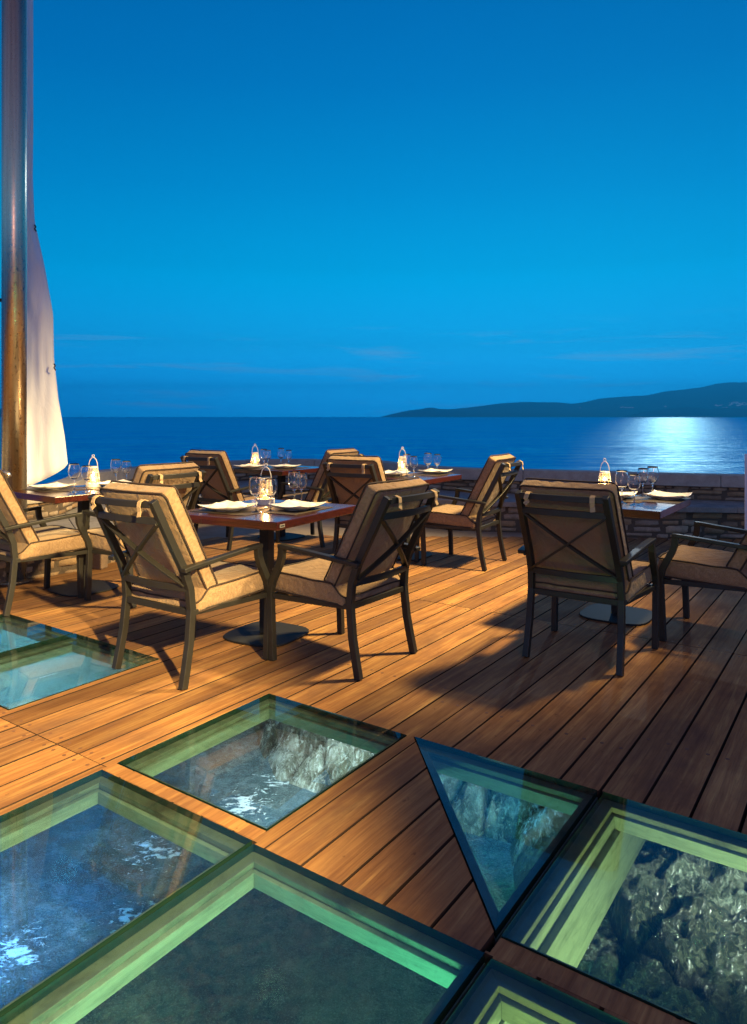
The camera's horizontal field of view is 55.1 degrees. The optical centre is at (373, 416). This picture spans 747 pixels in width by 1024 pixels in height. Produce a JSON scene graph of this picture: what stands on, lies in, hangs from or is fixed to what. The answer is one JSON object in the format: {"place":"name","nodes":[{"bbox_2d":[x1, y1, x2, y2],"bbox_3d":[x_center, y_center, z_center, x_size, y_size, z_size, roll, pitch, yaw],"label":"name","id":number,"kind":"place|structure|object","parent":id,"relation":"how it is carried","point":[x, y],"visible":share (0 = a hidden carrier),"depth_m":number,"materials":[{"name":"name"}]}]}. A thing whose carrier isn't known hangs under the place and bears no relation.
{"place":"outdoors","nodes":[
{"label":"outdoors","id":0,"kind":"place"},
{"bbox_2d":[0,727,514,1023],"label":"water under deck","id":1,"kind":"structure","parent":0,"point":[75,886],"depth_m":3.35,"materials":[{"name":"blue liquid"}]},
{"bbox_2d":[0,535,746,1023],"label":"wooden deck","id":2,"kind":"structure","parent":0,"point":[664,725],"depth_m":3.18,"materials":[{"name":"brown wood"}]},
{"bbox_2d":[1,470,11,477],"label":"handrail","id":3,"kind":"object","parent":2,"relation":"on","point":[7,474],"visible":1,"depth_m":4.59,"materials":[{"name":"metal"}]},
{"bbox_2d":[0,0,34,584],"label":"steel pole","id":4,"kind":"object","parent":2,"relation":"on","point":[13,299],"visible":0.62,"depth_m":5.53,"materials":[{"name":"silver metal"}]},
{"bbox_2d":[27,0,67,486],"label":"sail curtain","id":5,"kind":"object","parent":4,"relation":"attached to","point":[46,452],"visible":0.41,"depth_m":6.20,"materials":[{"name":"fabric"}]},
{"bbox_2d":[0,614,72,657],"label":"glass floor panel","id":6,"kind":"structure","parent":2,"relation":"in","point":[15,625],"depth_m":4.42,"materials":[{"name":"clear glass"}]},
{"bbox_2d":[0,470,92,615],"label":"armchair","id":7,"kind":"object","parent":2,"relation":"on","point":[22,539],"visible":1,"depth_m":4.75,"materials":[{"name":"fabric"}]},
{"bbox_2d":[13,485,118,596],"bbox_3d":[-2.161,0.909,5.329,0.640,0.738,0.803,0,0,37],"label":"dining table","id":8,"kind":"object","parent":2,"relation":"on","point":[70,589],"visible":0.52,"depth_m":5.17,"materials":[{"name":"brown wood"}]},
{"bbox_2d":[22,486,89,492],"bbox_3d":[-2.352,0.538,5.330,0.400,0.003,0.330,0,0,37],"label":"placemat","id":9,"kind":"object","parent":8,"relation":"on","point":[57,490],"visible":0.74,"depth_m":5.25,"materials":[{"name":"beige fabric"}]},
{"bbox_2d":[26,482,75,489],"bbox_3d":[-2.400,0.516,5.330,0.256,0.039,0.256,0,0,33],"label":"square plate","id":10,"kind":"object","parent":9,"relation":"on","point":[50,487],"visible":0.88,"depth_m":5.27,"materials":[{"name":"white ceramic"}]},
{"bbox_2d":[35,483,66,486],"bbox_3d":[-2.401,0.507,5.343,0.219,0.033,0.161,0,0,5],"label":"napkin","id":11,"kind":"object","parent":10,"relation":"on","point":[57,484],"visible":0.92,"depth_m":5.29,"materials":[{"name":"white fabric"}]},
{"bbox_2d":[68,463,79,492],"bbox_3d":[-2.150,0.437,5.140,0.081,0.205,0.081,0,0,0],"label":"wine glass","id":12,"kind":"object","parent":8,"relation":"on","point":[74,471],"visible":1,"depth_m":5.11,"materials":[{"name":"clear glass"}]},
{"bbox_2d":[81,465,91,491],"bbox_3d":[-2.070,0.445,5.160,0.075,0.189,0.075,0,0,0],"label":"wine glass","id":13,"kind":"object","parent":8,"relation":"on","point":[86,472],"visible":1,"depth_m":5.13,"materials":[{"name":"clear glass"}]},
{"bbox_2d":[75,485,103,489],"bbox_3d":[-2.024,0.538,5.506,0.330,0.003,0.400,0,0,37],"label":"placemat","id":14,"kind":"object","parent":8,"relation":"on","point":[94,488],"depth_m":5.44,"materials":[{"name":"fabric"}]},
{"bbox_2d":[87,454,100,486],"bbox_3d":[-2.155,0.414,5.500,0.110,0.252,0.110,0,0,-6],"label":"candle lantern","id":15,"kind":"object","parent":14,"relation":"on","point":[92,483],"visible":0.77,"depth_m":5.48,"materials":[{"name":"white glass"}]},
{"bbox_2d":[96,479,130,485],"bbox_3d":[-1.990,0.516,5.550,0.256,0.039,0.256,0,0,41],"label":"square plate","id":16,"kind":"object","parent":14,"relation":"on","point":[117,480],"visible":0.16,"depth_m":5.66,"materials":[{"name":"white ceramic"}]},
{"bbox_2d":[111,459,120,479],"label":"wine glass","id":17,"kind":"object","parent":8,"relation":"on","point":[115,466],"visible":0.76,"depth_m":5.65,"materials":[{"name":"clear glass"}]},
{"bbox_2d":[122,461,130,479],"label":"wine glass","id":18,"kind":"object","parent":8,"relation":"on","point":[126,467],"visible":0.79,"depth_m":5.69,"materials":[{"name":"clear glass"}]},
{"bbox_2d":[0,633,158,709],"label":"glass floor panel","id":19,"kind":"structure","parent":2,"relation":"in","point":[93,650],"depth_m":3.99,"materials":[{"name":"glass"}]},
{"bbox_2d":[92,553,107,569],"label":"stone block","id":20,"kind":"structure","parent":2,"relation":"on","point":[100,561],"depth_m":6.00,"materials":[{"name":"beige stone"}]},
{"bbox_2d":[0,770,251,1023],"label":"glass floor panel","id":21,"kind":"structure","parent":2,"relation":"in","point":[217,849],"depth_m":2.32,"materials":[{"name":"glass"}]},
{"bbox_2d":[76,461,205,607],"bbox_3d":[-1.624,0.800,5.104,0.780,0.964,0.610,0,0,35],"label":"armchair","id":22,"kind":"object","parent":2,"relation":"on","point":[179,476],"visible":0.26,"depth_m":4.99,"materials":[{"name":"fabric"}]},
{"bbox_2d":[88,480,269,689],"bbox_3d":[-0.992,0.797,3.647,0.610,0.964,0.780,0,0,34],"label":"armchair","id":23,"kind":"object","parent":2,"relation":"on","point":[176,570],"visible":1,"depth_m":3.48,"materials":[{"name":"fabric"}]},
{"bbox_2d":[180,449,264,550],"bbox_3d":[-1.490,0.800,7.150,0.610,0.964,0.780,0,0,33],"label":"armchair","id":24,"kind":"object","parent":2,"relation":"on","point":[220,483],"visible":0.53,"depth_m":6.92,"materials":[{"name":"fabric"}]},
{"bbox_2d":[0,844,484,1023],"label":"glass floor panel","id":25,"kind":"structure","parent":2,"relation":"in","point":[456,973],"depth_m":1.81,"materials":[{"name":"clear glass"}]},
{"bbox_2d":[118,694,405,831],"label":"glass floor panel","id":26,"kind":"structure","parent":2,"relation":"in","point":[160,760],"depth_m":2.97,"materials":[{"name":"glass"}]},
{"bbox_2d":[185,499,355,646],"bbox_3d":[-0.626,0.909,4.204,0.753,0.738,0.821,0,0,29],"label":"dining table","id":27,"kind":"object","parent":2,"relation":"on","point":[267,525],"visible":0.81,"depth_m":4.09,"materials":[{"name":"brown wood"}]},
{"bbox_2d":[192,507,263,515],"bbox_3d":[-0.796,0.538,4.137,0.400,0.003,0.330,0,0,29],"label":"placemat","id":28,"kind":"object","parent":27,"relation":"on","point":[245,512],"visible":0.62,"depth_m":4.06,"materials":[{"name":"fabric"}]},
{"bbox_2d":[197,500,257,511],"bbox_3d":[-0.838,0.516,4.120,0.256,0.039,0.256,0,0,31],"label":"square plate","id":29,"kind":"object","parent":28,"relation":"on","point":[225,509],"visible":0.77,"depth_m":4.06,"materials":[{"name":"white ceramic"}]},
{"bbox_2d":[209,501,248,507],"bbox_3d":[-0.837,0.507,4.130,0.215,0.033,0.166,0,0,3],"label":"napkin","id":30,"kind":"object","parent":29,"relation":"on","point":[232,504],"visible":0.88,"depth_m":4.12,"materials":[{"name":"white fabric"}]},
{"bbox_2d":[249,476,262,512],"bbox_3d":[-0.663,0.437,4.040,0.081,0.205,0.081,0,0,0],"label":"wine glass","id":31,"kind":"object","parent":28,"relation":"on","point":[256,486],"visible":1,"depth_m":4.01,"materials":[{"name":"clear glass"}]},
{"bbox_2d":[257,463,274,504],"bbox_3d":[-0.668,0.414,4.440,0.110,0.252,0.110,0,0,-5],"label":"candle lantern","id":32,"kind":"object","parent":27,"relation":"on","point":[265,500],"visible":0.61,"depth_m":4.41,"materials":[{"name":"white glass"}]},
{"bbox_2d":[250,506,331,514],"bbox_3d":[-0.481,0.538,4.173,0.330,0.003,0.400,0,0,29],"label":"placemat","id":33,"kind":"object","parent":27,"relation":"on","point":[281,511],"visible":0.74,"depth_m":4.10,"materials":[{"name":"fabric"}]},
{"bbox_2d":[264,478,276,511],"bbox_3d":[-0.588,0.445,4.075,0.075,0.189,0.075,0,0,0],"label":"wine glass","id":34,"kind":"object","parent":33,"relation":"on","point":[270,487],"visible":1,"depth_m":4.05,"materials":[{"name":"clear glass"}]},
{"bbox_2d":[288,471,300,498],"bbox_3d":[-0.487,0.437,4.400,0.081,0.205,0.081,0,0,0],"label":"wine glass","id":35,"kind":"object","parent":33,"relation":"on","point":[294,480],"visible":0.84,"depth_m":4.37,"materials":[{"name":"clear glass"}]},
{"bbox_2d":[267,499,325,510],"bbox_3d":[-0.445,0.516,4.165,0.256,0.039,0.256,0,0,32],"label":"square plate","id":36,"kind":"object","parent":33,"relation":"on","point":[297,508],"visible":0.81,"depth_m":4.10,"materials":[{"name":"white ceramic"}]},
{"bbox_2d":[277,499,315,506],"bbox_3d":[-0.445,0.505,4.175,0.221,0.037,0.172,0,0,2],"label":"napkin","id":37,"kind":"object","parent":36,"relation":"on","point":[289,503],"visible":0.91,"depth_m":4.17,"materials":[{"name":"white fabric"}]},
{"bbox_2d":[298,473,306,500],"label":"wine glass","id":38,"kind":"object","parent":27,"relation":"on","point":[303,484],"visible":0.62,"depth_m":4.46,"materials":[{"name":"clear glass"}]},
{"bbox_2d":[234,466,318,540],"bbox_3d":[-0.980,0.909,7.620,0.700,0.738,0.721,0,0,36],"label":"dining table","id":39,"kind":"object","parent":2,"relation":"on","point":[284,534],"visible":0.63,"depth_m":7.49,"materials":[{"name":"brown wood"}]},
{"bbox_2d":[233,467,270,469],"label":"placemat","id":40,"kind":"object","parent":39,"relation":"on","point":[252,468],"visible":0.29,"depth_m":7.45,"materials":[{"name":"fabric"}]},
{"bbox_2d":[234,463,265,468],"bbox_3d":[-1.300,0.516,7.500,0.256,0.039,0.256,0,0,33],"label":"square plate","id":41,"kind":"object","parent":40,"relation":"on","point":[247,467],"visible":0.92,"depth_m":7.43,"materials":[{"name":"white ceramic"}]},
{"bbox_2d":[250,445,259,464],"bbox_3d":[-1.275,0.414,7.700,0.110,0.252,0.110,0,0,-15],"label":"candle lantern","id":42,"kind":"object","parent":40,"relation":"on","point":[254,462],"visible":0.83,"depth_m":7.68,"materials":[{"name":"white glass"}]},
{"bbox_2d":[266,450,270,467],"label":"wine glass","id":43,"kind":"object","parent":40,"relation":"on","point":[269,455],"visible":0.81,"depth_m":7.59,"materials":[{"name":"clear glass"}]},
{"bbox_2d":[271,467,307,469],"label":"placemat","id":44,"kind":"object","parent":39,"relation":"on","point":[288,468],"visible":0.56,"depth_m":7.45,"materials":[{"name":"fabric"}]},
{"bbox_2d":[260,449,267,467],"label":"wine glass","id":45,"kind":"object","parent":44,"relation":"on","point":[263,454],"visible":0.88,"depth_m":7.45,"materials":[{"name":"clear glass"}]},
{"bbox_2d":[277,448,284,459],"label":"wine glass","id":46,"kind":"object","parent":44,"relation":"on","point":[280,452],"visible":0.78,"depth_m":7.67,"materials":[{"name":"clear glass"}]},
{"bbox_2d":[269,463,300,468],"bbox_3d":[-0.930,0.516,7.500,0.256,0.039,0.256,0,0,38],"label":"square plate","id":47,"kind":"object","parent":44,"relation":"on","point":[283,467],"visible":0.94,"depth_m":7.43,"materials":[{"name":"white ceramic"}]},
{"bbox_2d":[285,450,291,464],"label":"wine glass","id":48,"kind":"object","parent":44,"relation":"on","point":[288,454],"visible":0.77,"depth_m":7.57,"materials":[{"name":"clear glass"}]},
{"bbox_2d":[275,448,363,546],"bbox_3d":[-0.525,0.800,7.337,0.780,0.964,0.610,0,0,33],"label":"armchair","id":49,"kind":"object","parent":2,"relation":"on","point":[318,491],"visible":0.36,"depth_m":7.10,"materials":[{"name":"metal"}]},
{"bbox_2d":[266,477,439,680],"bbox_3d":[-0.082,0.800,3.793,0.780,0.964,0.610,0,0,36],"label":"armchair","id":50,"kind":"object","parent":2,"relation":"on","point":[357,569],"visible":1,"depth_m":3.64,"materials":[{"name":"fabric"}]},
{"bbox_2d":[322,455,419,561],"bbox_3d":[-0.040,0.800,6.161,0.610,0.964,0.780,0,0,30],"label":"armchair","id":51,"kind":"object","parent":2,"relation":"on","point":[348,477],"visible":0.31,"depth_m":5.97,"materials":[{"name":"metal"}]},
{"bbox_2d":[0,459,744,581],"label":"sea wall","id":52,"kind":"structure","parent":2,"relation":"on","point":[717,499],"depth_m":8.05,"materials":[{"name":"stone"}]},
{"bbox_2d":[385,472,461,560],"bbox_3d":[0.298,0.909,6.600,0.750,0.738,0.801,0,0,33],"label":"dining table","id":53,"kind":"object","parent":2,"relation":"on","point":[437,479],"visible":0.2,"depth_m":6.49,"materials":[{"name":"brown wood"}]},
{"bbox_2d":[397,447,407,471],"bbox_3d":[0.279,0.414,6.900,0.110,0.252,0.110,0,0,11],"label":"candle lantern","id":54,"kind":"object","parent":53,"relation":"on","point":[402,469],"visible":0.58,"depth_m":6.89,"materials":[{"name":"white glass"}]},
{"bbox_2d":[386,474,420,477],"bbox_3d":[0.196,0.538,6.568,0.400,0.003,0.330,0,0,33],"label":"placemat","id":55,"kind":"object","parent":53,"relation":"on","point":[400,476],"visible":0.49,"depth_m":6.45,"materials":[{"name":"beige fabric"}]},
{"bbox_2d":[385,470,409,475],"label":"square plate","id":56,"kind":"object","parent":55,"relation":"on","point":[393,474],"visible":0.72,"depth_m":6.47,"materials":[{"name":"white ceramic"}]},
{"bbox_2d":[383,470,403,472],"bbox_3d":[0.171,0.507,6.572,0.215,0.034,0.165,0,0,6],"label":"napkin","id":57,"kind":"object","parent":56,"relation":"on","point":[396,471],"visible":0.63,"depth_m":6.54,"materials":[{"name":"white fabric"}]},
{"bbox_2d":[402,454,410,476],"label":"wine glass","id":58,"kind":"object","parent":55,"relation":"on","point":[406,460],"visible":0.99,"depth_m":6.42,"materials":[{"name":"clear glass"}]},
{"bbox_2d":[410,456,417,476],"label":"wine glass","id":59,"kind":"object","parent":53,"relation":"on","point":[413,461],"visible":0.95,"depth_m":6.39,"materials":[{"name":"clear glass"}]},
{"bbox_2d":[405,472,453,475],"bbox_3d":[0.528,0.538,6.760,0.330,0.003,0.400,0,0,33],"label":"placemat","id":60,"kind":"object","parent":53,"relation":"on","point":[421,473],"visible":0.74,"depth_m":6.67,"materials":[{"name":"fabric"}]},
{"bbox_2d":[424,453,431,474],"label":"wine glass","id":61,"kind":"object","parent":60,"relation":"on","point":[427,459],"visible":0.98,"depth_m":6.63,"materials":[{"name":"clear glass"}]},
{"bbox_2d":[417,468,451,473],"bbox_3d":[0.585,0.516,6.800,0.256,0.039,0.256,0,0,36],"label":"square plate","id":62,"kind":"object","parent":60,"relation":"on","point":[434,472],"visible":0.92,"depth_m":6.73,"materials":[{"name":"white ceramic"}]},
{"bbox_2d":[433,454,440,470],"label":"wine glass","id":63,"kind":"object","parent":60,"relation":"on","point":[437,459],"visible":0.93,"depth_m":6.73,"materials":[{"name":"clear glass"}]},
{"bbox_2d":[420,453,523,570],"bbox_3d":[0.879,0.800,6.250,0.780,0.964,0.610,0,0,30],"label":"armchair","id":64,"kind":"object","parent":2,"relation":"on","point":[476,513],"visible":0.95,"depth_m":6.06,"materials":[{"name":"metal"}]},
{"bbox_2d":[415,737,597,945],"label":"glass floor panel","id":65,"kind":"structure","parent":2,"relation":"attached to","point":[577,806],"depth_m":2.48,"materials":[{"name":"glass"}]},
{"bbox_2d":[445,958,628,1023],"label":"glass floor panel","id":66,"kind":"structure","parent":2,"relation":"attached to","point":[492,996],"depth_m":1.59,"materials":[{"name":"glass"}]},
{"bbox_2d":[515,478,659,675],"bbox_3d":[1.125,0.800,3.834,0.610,0.964,0.780,0,0,35],"label":"armchair","id":67,"kind":"object","parent":2,"relation":"on","point":[575,546],"visible":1,"depth_m":3.67,"materials":[{"name":"fabric"}]},
{"bbox_2d":[499,792,746,1023],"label":"glass floor panel","id":68,"kind":"structure","parent":2,"relation":"attached to","point":[561,914],"depth_m":2.17,"materials":[{"name":"glass"}]},
{"bbox_2d":[580,495,689,625],"bbox_3d":[1.575,0.909,4.620,0.720,0.738,0.821,0,0,35],"label":"dining table","id":69,"kind":"object","parent":2,"relation":"on","point":[606,613],"visible":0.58,"depth_m":4.47,"materials":[{"name":"brown wood"}]},
{"bbox_2d":[598,458,610,483],"bbox_3d":[1.616,0.414,5.000,0.110,0.252,0.110,0,0,0],"label":"candle lantern","id":70,"kind":"object","parent":69,"relation":"on","point":[606,472],"visible":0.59,"depth_m":5.00,"materials":[{"name":"white glass"}]},
{"bbox_2d":[615,470,627,503],"bbox_3d":[1.552,0.437,4.470,0.081,0.205,0.081,0,0,0],"label":"wine glass","id":71,"kind":"object","parent":69,"relation":"on","point":[621,479],"visible":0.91,"depth_m":4.44,"materials":[{"name":"clear glass"}]},
{"bbox_2d":[623,496,641,502],"bbox_3d":[1.595,0.538,4.732,0.400,0.003,0.330,0,0,35],"label":"placemat","id":72,"kind":"object","parent":69,"relation":"on","point":[624,500],"visible":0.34,"depth_m":4.54,"materials":[{"name":"fabric"}]},
{"bbox_2d":[618,491,637,498],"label":"square plate","id":73,"kind":"object","parent":72,"relation":"on","point":[627,495],"visible":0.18,"depth_m":4.65,"materials":[{"name":"white ceramic"}]},
{"bbox_2d":[628,474,640,505],"bbox_3d":[1.598,0.445,4.385,0.075,0.189,0.075,0,0,0],"label":"wine glass","id":74,"kind":"object","parent":69,"relation":"on","point":[634,481],"visible":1,"depth_m":4.36,"materials":[{"name":"clear glass"}]},
{"bbox_2d":[637,468,646,495],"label":"wine glass","id":75,"kind":"object","parent":69,"relation":"on","point":[641,472],"visible":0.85,"depth_m":4.87,"materials":[{"name":"clear glass"}]},
{"bbox_2d":[628,495,689,503],"bbox_3d":[1.863,0.538,4.684,0.330,0.003,0.400,0,0,35],"label":"placemat","id":76,"kind":"object","parent":69,"relation":"on","point":[656,500],"visible":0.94,"depth_m":4.59,"materials":[{"name":"fabric"}]},
{"bbox_2d":[646,466,658,491],"bbox_3d":[1.888,0.437,4.840,0.081,0.205,0.081,0,0,0],"label":"wine glass","id":77,"kind":"object","parent":76,"relation":"on","point":[652,474],"visible":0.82,"depth_m":4.81,"materials":[{"name":"clear glass"}]},
{"bbox_2d":[643,490,691,499],"bbox_3d":[1.935,0.516,4.700,0.256,0.039,0.256,0,0,37],"label":"square plate","id":78,"kind":"object","parent":76,"relation":"on","point":[669,497],"visible":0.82,"depth_m":4.63,"materials":[{"name":"white ceramic"}]},
{"bbox_2d":[649,491,685,495],"bbox_3d":[1.936,0.507,4.713,0.220,0.034,0.170,0,0,7],"label":"napkin","id":79,"kind":"object","parent":78,"relation":"on","point":[658,493],"visible":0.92,"depth_m":4.69,"materials":[{"name":"white fabric"}]},
{"bbox_2d":[658,521,746,640],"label":"armchair","id":80,"kind":"object","parent":2,"relation":"on","point":[690,564],"visible":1,"depth_m":4.05,"materials":[{"name":"fabric"}]},
{"bbox_2d":[745,454,746,529],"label":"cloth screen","id":81,"kind":"object","parent":2,"relation":"on","point":[746,491],"visible":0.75,"depth_m":5.41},
{"bbox_2d":[0,417,746,484],"bbox_3d":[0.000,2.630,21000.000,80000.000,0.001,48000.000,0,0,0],"label":"sea","id":82,"kind":"structure","parent":0,"point":[716,445],"depth_m":83.49,"materials":[{"name":"liquid"}]},
{"bbox_2d":[0,0,746,416],"label":"sky","id":83,"kind":"structure","parent":0,"point":[243,208],"materials":[{"name":"blue"}]},
{"bbox_2d":[254,718,746,1023],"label":"rocky shore","id":84,"kind":"structure","parent":0,"point":[671,933],"depth_m":3.11,"materials":[{"name":"grey stone"}]},
{"bbox_2d":[382,382,746,416],"bbox_3d":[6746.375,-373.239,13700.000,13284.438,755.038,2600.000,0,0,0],"label":"hill ridge","id":85,"kind":"structure","parent":0,"point":[724,395],"depth_m":13257.56,"materials":[{"name":"green plant"}]},
{"bbox_2d":[621,402,746,407],"bbox_3d":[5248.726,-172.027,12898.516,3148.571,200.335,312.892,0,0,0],"label":"hillside town","id":86,"kind":"object","parent":85,"relation":"on","point":[715,405],"visible":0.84,"depth_m":12830.01,"materials":[{"name":"white"}]},
{"bbox_2d":[623,407,746,416],"bbox_3d":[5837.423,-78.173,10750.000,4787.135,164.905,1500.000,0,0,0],"label":"headland","id":87,"kind":"structure","parent":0,"point":[702,412],"depth_m":10467.73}
]}

